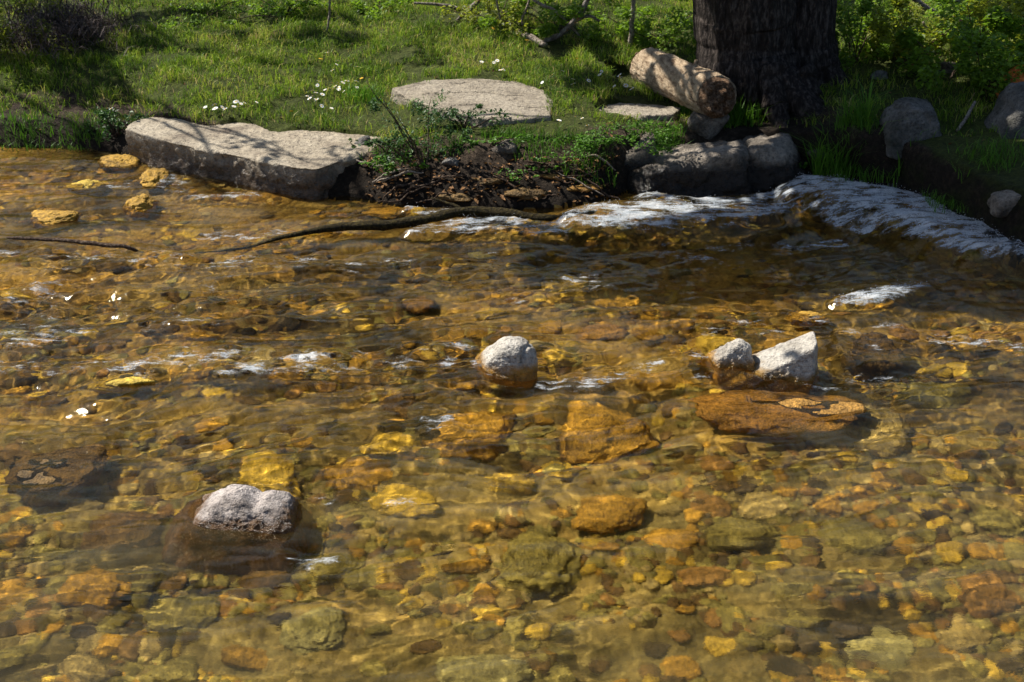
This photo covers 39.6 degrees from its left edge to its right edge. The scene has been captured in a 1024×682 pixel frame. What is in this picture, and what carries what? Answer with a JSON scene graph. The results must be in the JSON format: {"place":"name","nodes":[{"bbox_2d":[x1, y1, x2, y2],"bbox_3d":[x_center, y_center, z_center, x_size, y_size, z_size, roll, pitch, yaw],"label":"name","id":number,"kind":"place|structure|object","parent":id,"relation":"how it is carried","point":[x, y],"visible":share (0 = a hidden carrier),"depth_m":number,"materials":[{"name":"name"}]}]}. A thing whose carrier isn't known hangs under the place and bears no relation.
{"place":"outdoors","nodes":[
{"label":"outdoors","id":0,"kind":"place"},
{"bbox_2d":[97,149,626,208],"bbox_3d":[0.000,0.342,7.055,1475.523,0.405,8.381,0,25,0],"label":"stream bed","id":1,"kind":"object","parent":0,"point":[558,206],"depth_m":9.48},
{"bbox_2d":[17,459,61,484],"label":"submerged rock","id":2,"kind":"object","parent":1,"relation":"on","point":[39,478],"visible":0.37,"depth_m":6.31,"materials":[{"name":"brown stone"}]},
{"bbox_2d":[31,210,78,223],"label":"submerged rock","id":3,"kind":"object","parent":1,"relation":"on","point":[50,216],"visible":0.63,"depth_m":9.32,"materials":[{"name":"yellow stone"}]},
{"bbox_2d":[71,179,99,187],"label":"submerged rock","id":4,"kind":"object","parent":1,"relation":"on","point":[86,183],"visible":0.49,"depth_m":9.91,"materials":[{"name":"stone"}]},
{"bbox_2d":[100,154,139,166],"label":"submerged rock","id":5,"kind":"object","parent":1,"relation":"on","point":[116,160],"visible":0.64,"depth_m":10.35,"materials":[{"name":"yellow stone"}]},
{"bbox_2d":[105,375,155,385],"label":"submerged rock","id":6,"kind":"object","parent":1,"relation":"on","point":[128,381],"visible":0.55,"depth_m":7.12,"materials":[{"name":"stone"}]},
{"bbox_2d":[125,193,154,210],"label":"submerged rock","id":7,"kind":"object","parent":1,"relation":"on","point":[143,202],"visible":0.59,"depth_m":9.51,"materials":[{"name":"yellow stone"}]},
{"bbox_2d":[139,168,168,187],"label":"submerged rock","id":8,"kind":"object","parent":1,"relation":"on","point":[152,177],"visible":0.53,"depth_m":9.98,"materials":[{"name":"yellow stone"}]},
{"bbox_2d":[752,331,817,381],"bbox_3d":[1.296,0.172,7.301,0.582,0.426,0.394,0,25,0],"label":"white stone","id":9,"kind":"object","parent":1,"relation":"on","point":[793,360],"visible":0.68,"depth_m":7.19,"materials":[{"name":"stone"}]},
{"bbox_2d":[799,311,821,315],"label":"submerged rock","id":10,"kind":"object","parent":1,"relation":"on","point":[811,313],"visible":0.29,"depth_m":7.95,"materials":[{"name":"yellow stone"}]},
{"bbox_2d":[778,398,866,413],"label":"submerged rock","id":11,"kind":"object","parent":1,"relation":"on","point":[842,407],"visible":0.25,"depth_m":6.92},
{"bbox_2d":[405,94,442,110],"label":"grass tuft","id":12,"kind":"object","parent":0,"point":[411,103],"visible":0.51,"depth_m":10.43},
{"bbox_2d":[0,145,1023,681],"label":"stream water","id":13,"kind":"structure","parent":0,"point":[632,483],"depth_m":6.60,"materials":[{"name":"liquid"}]},
{"bbox_2d":[6,236,138,251],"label":"twig","id":14,"kind":"object","parent":13,"relation":"on","point":[92,243],"visible":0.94,"depth_m":8.76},
{"bbox_2d":[247,197,559,246],"bbox_3d":[-0.742,-0.773,9.149,2.562,0.144,0.432,-5,25,-10],"label":"fallen branch","id":15,"kind":"object","parent":13,"relation":"on","point":[439,215],"visible":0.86,"depth_m":9.11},
{"bbox_2d":[475,336,537,381],"bbox_3d":[-0.038,0.126,7.275,0.343,0.277,0.300,0,25,0],"label":"white stone","id":16,"kind":"object","parent":13,"relation":"in","point":[514,358],"visible":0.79,"depth_m":7.19,"materials":[{"name":"stone"}]},
{"bbox_2d":[410,173,1019,296],"bbox_3d":[1.213,-0.711,8.829,3.807,0.180,1.953,0,25,0],"label":"foam","id":17,"kind":"object","parent":13,"relation":"on","point":[831,212],"visible":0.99,"depth_m":9.11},
{"bbox_2d":[705,338,754,370],"bbox_3d":[1.118,0.123,7.325,0.276,0.273,0.255,0,25,0],"label":"white stone","id":18,"kind":"object","parent":13,"relation":"in","point":[736,352],"visible":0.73,"depth_m":7.25,"materials":[{"name":"stone"}]},
{"bbox_2d":[0,0,1023,242],"bbox_3d":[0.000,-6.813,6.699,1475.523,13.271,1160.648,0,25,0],"label":"ground","id":19,"kind":"structure","parent":0,"point":[926,163],"depth_m":10.41,"materials":[{"name":"plant"}]},
{"bbox_2d":[0,106,54,150],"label":"grass tuft","id":20,"kind":"object","parent":19,"relation":"on","point":[19,126],"visible":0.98,"depth_m":10.76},
{"bbox_2d":[0,0,78,58],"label":"shrub","id":21,"kind":"object","parent":19,"relation":"on","point":[4,35],"visible":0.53,"depth_m":11.71,"materials":[{"name":"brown plant"}]},
{"bbox_2d":[54,112,105,149],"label":"grass tuft","id":22,"kind":"object","parent":19,"relation":"on","point":[79,133],"visible":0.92,"depth_m":10.72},
{"bbox_2d":[0,0,183,63],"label":"brush pile","id":23,"kind":"object","parent":19,"relation":"on","point":[71,22],"visible":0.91,"depth_m":11.74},
{"bbox_2d":[81,104,148,141],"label":"bramble","id":24,"kind":"object","parent":19,"relation":"on","point":[106,114],"visible":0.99,"depth_m":10.66,"materials":[{"name":"green plant"}]},
{"bbox_2d":[127,0,274,27],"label":"shrub","id":25,"kind":"object","parent":19,"relation":"on","point":[194,18],"visible":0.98,"depth_m":12.44,"materials":[{"name":"green plant"}]},
{"bbox_2d":[125,117,380,199],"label":"stone slab","id":26,"kind":"structure","parent":19,"relation":"on","point":[306,164],"depth_m":9.99,"materials":[{"name":"grey stone"}]},
{"bbox_2d":[224,0,335,24],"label":"shrub","id":27,"kind":"object","parent":19,"relation":"on","point":[293,3],"visible":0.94,"depth_m":12.47,"materials":[{"name":"green plant"}]},
{"bbox_2d":[326,0,330,31],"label":"shoot","id":28,"kind":"object","parent":19,"relation":"on","point":[329,15],"visible":0.98,"depth_m":12.14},
{"bbox_2d":[354,135,369,144],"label":"bank stone","id":29,"kind":"object","parent":19,"relation":"on","point":[362,139],"visible":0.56,"depth_m":10.04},
{"bbox_2d":[339,81,385,103],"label":"grass tuft","id":30,"kind":"object","parent":19,"relation":"on","point":[357,95],"visible":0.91,"depth_m":10.79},
{"bbox_2d":[349,0,414,20],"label":"shrub","id":31,"kind":"object","parent":19,"relation":"on","point":[391,3],"visible":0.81,"depth_m":12.77,"materials":[{"name":"green plant"}]},
{"bbox_2d":[372,168,407,182],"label":"twig","id":32,"kind":"object","parent":19,"relation":"on","point":[390,172],"visible":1,"depth_m":9.62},
{"bbox_2d":[343,129,441,157],"bbox_3d":[-0.828,-1.357,9.794,0.661,0.195,0.229,4,25,9],"label":"bramble","id":33,"kind":"object","parent":19,"relation":"on","point":[390,141],"visible":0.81,"depth_m":9.77,"materials":[{"name":"green plant"}]},
{"bbox_2d":[358,151,429,175],"bbox_3d":[-0.803,-1.202,9.633,0.499,0.200,0.242,0,25,0],"label":"clover","id":34,"kind":"object","parent":19,"relation":"on","point":[392,164],"visible":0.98,"depth_m":9.58,"materials":[{"name":"green plant"}]},
{"bbox_2d":[376,170,423,181],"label":"twig","id":35,"kind":"object","parent":19,"relation":"on","point":[404,172],"visible":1,"depth_m":9.59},
{"bbox_2d":[374,135,427,168],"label":"grass tuft","id":36,"kind":"object","parent":19,"relation":"on","point":[407,145],"visible":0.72,"depth_m":9.75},
{"bbox_2d":[383,179,419,199],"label":"twig","id":37,"kind":"object","parent":19,"relation":"on","point":[400,185],"visible":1,"depth_m":9.54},
{"bbox_2d":[378,186,431,202],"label":"twig","id":38,"kind":"object","parent":19,"relation":"on","point":[405,195],"visible":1,"depth_m":9.51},
{"bbox_2d":[366,81,472,167],"bbox_3d":[-0.600,-1.421,9.557,0.724,0.606,0.466,-3,25,-6],"label":"bramble","id":39,"kind":"object","parent":19,"relation":"on","point":[410,139],"visible":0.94,"depth_m":9.58,"materials":[{"name":"green plant"}]},
{"bbox_2d":[398,174,444,196],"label":"twig","id":40,"kind":"object","parent":19,"relation":"on","point":[423,185],"visible":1,"depth_m":9.54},
{"bbox_2d":[415,192,451,202],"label":"twig","id":41,"kind":"object","parent":19,"relation":"on","point":[435,196],"visible":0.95,"depth_m":9.49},
{"bbox_2d":[414,0,479,19],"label":"dead branch","id":42,"kind":"object","parent":19,"relation":"on","point":[442,4],"visible":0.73,"depth_m":12.36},
{"bbox_2d":[432,174,466,179],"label":"twig","id":43,"kind":"object","parent":19,"relation":"on","point":[449,176],"visible":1,"depth_m":9.55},
{"bbox_2d":[442,157,458,165],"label":"bank stone","id":44,"kind":"object","parent":19,"relation":"on","point":[450,161],"visible":1,"depth_m":9.61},
{"bbox_2d":[429,130,474,156],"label":"grass tuft","id":45,"kind":"object","parent":19,"relation":"on","point":[453,142],"visible":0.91,"depth_m":9.74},
{"bbox_2d":[436,192,472,201],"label":"bank stone","id":46,"kind":"object","parent":19,"relation":"on","point":[458,197],"visible":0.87,"depth_m":9.47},
{"bbox_2d":[416,104,508,130],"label":"bramble","id":47,"kind":"object","parent":19,"relation":"on","point":[456,113],"visible":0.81,"depth_m":10.03,"materials":[{"name":"green plant"}]},
{"bbox_2d":[390,78,553,127],"bbox_3d":[-0.185,-1.731,10.574,0.951,0.215,1.357,-21,32,-37],"label":"flat rock","id":48,"kind":"object","parent":19,"relation":"on","point":[511,98],"visible":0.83,"depth_m":10.51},
{"bbox_2d":[443,136,523,148],"bbox_3d":[-0.192,-1.356,9.726,0.560,0.116,0.157,0,25,0],"label":"clover","id":49,"kind":"object","parent":19,"relation":"on","point":[494,140],"visible":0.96,"depth_m":9.70,"materials":[{"name":"green plant"}]},
{"bbox_2d":[438,0,534,36],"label":"shrub","id":50,"kind":"object","parent":19,"relation":"on","point":[511,8],"visible":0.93,"depth_m":12.03,"materials":[{"name":"green plant"}]},
{"bbox_2d":[472,178,501,184],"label":"bank stone","id":51,"kind":"object","parent":19,"relation":"on","point":[491,181],"visible":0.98,"depth_m":9.52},
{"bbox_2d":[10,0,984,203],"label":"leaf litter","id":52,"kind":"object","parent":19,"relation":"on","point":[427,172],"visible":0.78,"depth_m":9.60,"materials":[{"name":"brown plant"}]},
{"bbox_2d":[496,0,502,28],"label":"shoot","id":53,"kind":"object","parent":19,"relation":"on","point":[498,9],"visible":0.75,"depth_m":11.94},
{"bbox_2d":[477,119,526,138],"bbox_3d":[-0.082,-1.460,9.898,0.387,0.102,0.283,0,25,0],"label":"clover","id":54,"kind":"object","parent":19,"relation":"on","point":[490,133],"visible":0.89,"depth_m":9.90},
{"bbox_2d":[491,139,516,154],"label":"bank stone","id":55,"kind":"object","parent":19,"relation":"on","point":[508,147],"visible":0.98,"depth_m":9.68,"materials":[{"name":"stone"}]},
{"bbox_2d":[493,175,520,189],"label":"twig","id":56,"kind":"object","parent":19,"relation":"on","point":[507,182],"visible":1,"depth_m":9.52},
{"bbox_2d":[0,0,1019,157],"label":"grass","id":57,"kind":"structure","parent":19,"relation":"on","point":[224,55],"depth_m":11.39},
{"bbox_2d":[495,168,539,182],"bbox_3d":[0.031,-1.088,9.538,0.266,0.129,0.172,20,32,36],"label":"clover","id":58,"kind":"object","parent":19,"relation":"on","point":[514,173],"visible":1,"depth_m":9.53,"materials":[{"name":"green plant"}]},
{"bbox_2d":[496,125,541,143],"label":"grass tuft","id":59,"kind":"object","parent":19,"relation":"on","point":[521,131],"visible":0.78,"depth_m":9.85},
{"bbox_2d":[521,0,529,30],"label":"shoot","id":60,"kind":"object","parent":19,"relation":"on","point":[526,8],"visible":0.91,"depth_m":11.91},
{"bbox_2d":[504,187,551,199],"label":"bank stone","id":61,"kind":"object","parent":19,"relation":"on","point":[523,193],"visible":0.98,"depth_m":9.48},
{"bbox_2d":[515,30,547,47],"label":"dead branch","id":62,"kind":"object","parent":19,"relation":"on","point":[531,37],"visible":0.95,"depth_m":11.67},
{"bbox_2d":[514,129,562,162],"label":"grass tuft","id":63,"kind":"object","parent":19,"relation":"on","point":[537,145],"visible":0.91,"depth_m":9.72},
{"bbox_2d":[525,161,578,166],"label":"twig","id":64,"kind":"object","parent":19,"relation":"on","point":[553,163],"visible":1,"depth_m":9.64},
{"bbox_2d":[536,174,568,180],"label":"bank stone","id":65,"kind":"object","parent":19,"relation":"on","point":[550,176],"visible":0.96,"depth_m":9.59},
{"bbox_2d":[472,0,636,42],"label":"shrub","id":66,"kind":"object","parent":19,"relation":"on","point":[542,30],"visible":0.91,"depth_m":11.72,"materials":[{"name":"green plant"}]},
{"bbox_2d":[524,152,584,173],"bbox_3d":[0.285,-1.213,9.663,0.419,0.158,0.195,0,25,0],"label":"clover","id":67,"kind":"object","parent":19,"relation":"on","point":[535,167],"visible":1,"depth_m":9.62,"materials":[{"name":"green plant"}]},
{"bbox_2d":[532,0,579,35],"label":"dead branch","id":68,"kind":"object","parent":19,"relation":"on","point":[550,8],"visible":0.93,"depth_m":11.72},
{"bbox_2d":[535,124,586,151],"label":"grass tuft","id":69,"kind":"object","parent":19,"relation":"on","point":[558,134],"visible":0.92,"depth_m":9.80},
{"bbox_2d":[556,176,579,190],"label":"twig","id":70,"kind":"object","parent":19,"relation":"on","point":[568,182],"visible":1,"depth_m":9.55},
{"bbox_2d":[542,0,599,42],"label":"dead branch","id":71,"kind":"object","parent":19,"relation":"on","point":[569,25],"visible":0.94,"depth_m":11.63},
{"bbox_2d":[546,163,596,176],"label":"twig","id":72,"kind":"object","parent":19,"relation":"on","point":[571,168],"visible":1,"depth_m":9.62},
{"bbox_2d":[554,169,599,177],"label":"twig","id":73,"kind":"object","parent":19,"relation":"on","point":[576,175],"visible":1,"depth_m":9.61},
{"bbox_2d":[558,172,604,195],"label":"twig","id":74,"kind":"object","parent":19,"relation":"on","point":[583,184],"visible":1,"depth_m":9.57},
{"bbox_2d":[567,184,602,191],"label":"bank stone","id":75,"kind":"object","parent":19,"relation":"on","point":[581,187],"visible":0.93,"depth_m":9.57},
{"bbox_2d":[561,142,618,186],"bbox_3d":[0.517,-1.226,9.656,0.457,0.302,0.349,0,25,0],"label":"grass tuft","id":76,"kind":"object","parent":19,"relation":"on","point":[583,167],"visible":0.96,"depth_m":9.64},
{"bbox_2d":[515,120,685,160],"bbox_3d":[0.598,-1.380,9.712,1.173,0.275,0.389,0,25,0],"label":"clover","id":77,"kind":"object","parent":19,"relation":"on","point":[610,140],"visible":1,"depth_m":9.64,"materials":[{"name":"green plant"}]},
{"bbox_2d":[586,154,615,170],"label":"twig","id":78,"kind":"object","parent":19,"relation":"on","point":[602,159],"visible":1,"depth_m":9.68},
{"bbox_2d":[584,178,619,198],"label":"twig","id":79,"kind":"object","parent":19,"relation":"on","point":[597,186],"visible":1,"depth_m":9.59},
{"bbox_2d":[627,0,635,47],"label":"sapling","id":80,"kind":"object","parent":19,"relation":"on","point":[631,28],"visible":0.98,"depth_m":11.69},
{"bbox_2d":[598,102,680,120],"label":"flat rock","id":81,"kind":"object","parent":19,"relation":"on","point":[652,112],"visible":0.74,"depth_m":10.42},
{"bbox_2d":[609,118,670,144],"bbox_3d":[0.837,-1.460,9.922,0.536,0.214,0.325,0,25,0],"label":"clover","id":82,"kind":"object","parent":19,"relation":"on","point":[637,124],"visible":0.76,"depth_m":9.89,"materials":[{"name":"green plant"}]},
{"bbox_2d":[624,132,657,169],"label":"bank boulder","id":83,"kind":"object","parent":19,"relation":"on","point":[638,157],"visible":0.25,"depth_m":9.80,"materials":[{"name":"stone"}]},
{"bbox_2d":[586,0,696,51],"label":"shrub","id":84,"kind":"object","parent":19,"relation":"on","point":[644,29],"visible":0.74,"depth_m":11.78,"materials":[{"name":"green plant"}]},
{"bbox_2d":[635,115,692,148],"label":"grass tuft","id":85,"kind":"object","parent":19,"relation":"on","point":[664,136],"visible":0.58,"depth_m":10.03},
{"bbox_2d":[630,47,736,117],"bbox_3d":[1.246,-1.928,10.527,0.320,0.402,1.499,-8,26,-16],"label":"log","id":86,"kind":"object","parent":19,"relation":"on","point":[694,86],"visible":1,"depth_m":10.19,"materials":[{"name":"brown wood"}]},
{"bbox_2d":[678,104,692,114],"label":"grass tuft","id":87,"kind":"object","parent":19,"relation":"on","point":[685,110],"visible":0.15,"depth_m":10.47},
{"bbox_2d":[627,140,752,196],"bbox_3d":[1.092,-1.054,9.962,1.238,0.738,0.602,0,25,0],"label":"bank boulder","id":88,"kind":"object","parent":19,"relation":"on","point":[710,169],"visible":0.49,"depth_m":9.66,"materials":[{"name":"stone"}]},
{"bbox_2d":[687,111,729,139],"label":"bank stone","id":89,"kind":"object","parent":19,"relation":"on","point":[705,127],"visible":0.79,"depth_m":10.06,"materials":[{"name":"stone"}]},
{"bbox_2d":[724,97,776,128],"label":"grass tuft","id":90,"kind":"object","parent":19,"relation":"on","point":[736,113],"visible":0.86,"depth_m":10.15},
{"bbox_2d":[692,0,850,127],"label":"tree","id":91,"kind":"object","parent":19,"relation":"on","point":[782,54],"visible":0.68,"depth_m":10.13,"materials":[{"name":"brown plant"}]},
{"bbox_2d":[742,132,810,191],"bbox_3d":[1.813,-1.083,10.001,0.672,0.750,0.594,0,25,0],"label":"bank boulder","id":92,"kind":"object","parent":19,"relation":"on","point":[774,160],"visible":0.37,"depth_m":9.73,"materials":[{"name":"stone"}]},
{"bbox_2d":[807,148,824,160],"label":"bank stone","id":93,"kind":"object","parent":19,"relation":"on","point":[808,153],"visible":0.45,"depth_m":9.79,"materials":[{"name":"stone"}]},
{"bbox_2d":[776,67,906,177],"bbox_3d":[2.244,-1.455,9.629,0.923,0.716,0.711,0,25,0],"label":"grass tuft","id":94,"kind":"object","parent":19,"relation":"on","point":[818,165],"visible":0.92,"depth_m":9.64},
{"bbox_2d":[831,92,886,132],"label":"grass tuft","id":95,"kind":"object","parent":19,"relation":"on","point":[856,113],"visible":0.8,"depth_m":9.67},
{"bbox_2d":[835,0,893,71],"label":"shrub","id":96,"kind":"object","parent":19,"relation":"on","point":[864,6],"visible":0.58,"depth_m":10.61,"materials":[{"name":"green plant"}]},
{"bbox_2d":[829,112,901,182],"bbox_3d":[2.433,-1.314,9.556,0.601,0.419,0.454,0,25,0],"label":"grass tuft","id":97,"kind":"object","parent":19,"relation":"on","point":[864,176],"visible":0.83,"depth_m":9.55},
{"bbox_2d":[870,70,887,79],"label":"bank stone","id":98,"kind":"object","parent":19,"relation":"on","point":[877,73],"visible":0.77,"depth_m":10.51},
{"bbox_2d":[887,128,931,187],"bbox_3d":[2.632,-1.180,9.402,0.363,0.458,0.385,0,25,0],"label":"grass tuft","id":99,"kind":"object","parent":19,"relation":"on","point":[899,167],"visible":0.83,"depth_m":9.43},
{"bbox_2d":[879,97,941,159],"bbox_3d":[2.674,-1.433,9.537,0.376,0.356,0.388,0,25,0],"label":"bank boulder","id":100,"kind":"object","parent":19,"relation":"on","point":[918,115],"visible":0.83,"depth_m":9.41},
{"bbox_2d":[847,0,1000,62],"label":"shrub","id":101,"kind":"object","parent":19,"relation":"on","point":[883,31],"visible":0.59,"depth_m":10.47,"materials":[{"name":"green plant"}]},
{"bbox_2d":[936,62,956,72],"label":"bank stone","id":102,"kind":"object","parent":19,"relation":"on","point":[946,66],"visible":0.49,"depth_m":10.44,"materials":[{"name":"stone"}]},
{"bbox_2d":[885,0,1021,43],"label":"shrub","id":103,"kind":"object","parent":19,"relation":"on","point":[938,2],"visible":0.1,"depth_m":11.27,"materials":[{"name":"green plant"}]},
{"bbox_2d":[912,0,963,21],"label":"dead branch","id":104,"kind":"object","parent":103,"relation":"attached to","point":[924,5],"visible":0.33,"depth_m":11.02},
{"bbox_2d":[894,0,1023,93],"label":"shrub","id":105,"kind":"object","parent":19,"relation":"on","point":[1001,22],"visible":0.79,"depth_m":10.12,"materials":[{"name":"green plant"}]},
{"bbox_2d":[956,101,975,131],"bbox_3d":[3.038,-1.500,9.499,0.029,0.146,0.309,17,30,32],"label":"stick","id":106,"kind":"object","parent":19,"relation":"on","point":[962,123],"visible":1,"depth_m":9.48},
{"bbox_2d":[919,147,1016,212],"bbox_3d":[2.851,-1.024,8.950,0.523,0.352,0.375,0,25,0],"label":"grass tuft","id":107,"kind":"object","parent":19,"relation":"on","point":[941,202],"visible":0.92,"depth_m":8.96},
{"bbox_2d":[923,0,1023,56],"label":"shrub","id":108,"kind":"object","parent":19,"relation":"on","point":[1014,8],"visible":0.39,"depth_m":10.56,"materials":[{"name":"green plant"}]},
{"bbox_2d":[946,122,1023,183],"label":"grass tuft","id":109,"kind":"object","parent":19,"relation":"on","point":[991,145],"visible":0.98,"depth_m":8.96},
{"bbox_2d":[947,5,1023,96],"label":"shrub","id":110,"kind":"object","parent":19,"relation":"on","point":[999,59],"visible":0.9,"depth_m":9.75,"materials":[{"name":"green plant"}]},
{"bbox_2d":[984,81,1023,138],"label":"bank boulder","id":111,"kind":"object","parent":19,"relation":"on","point":[1008,108],"visible":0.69,"depth_m":9.29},
{"bbox_2d":[987,190,1021,217],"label":"bank stone","id":112,"kind":"object","parent":19,"relation":"on","point":[1002,204],"visible":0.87,"depth_m":8.55,"materials":[{"name":"stone"}]},
{"bbox_2d":[996,65,1023,94],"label":"rusty stone","id":113,"kind":"object","parent":19,"relation":"on","point":[1014,75],"visible":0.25,"depth_m":9.82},
{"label":"gravel","id":114,"kind":"object","parent":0,"visible":0},
{"bbox_2d":[193,484,298,533],"bbox_3d":[-1.167,0.803,6.030,0.591,0.377,0.442,0,25,0],"label":"white stone","id":115,"kind":"object","parent":114,"relation":"on","point":[238,507],"visible":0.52,"depth_m":5.92,"materials":[{"name":"pale grey white granite"}]}
]}

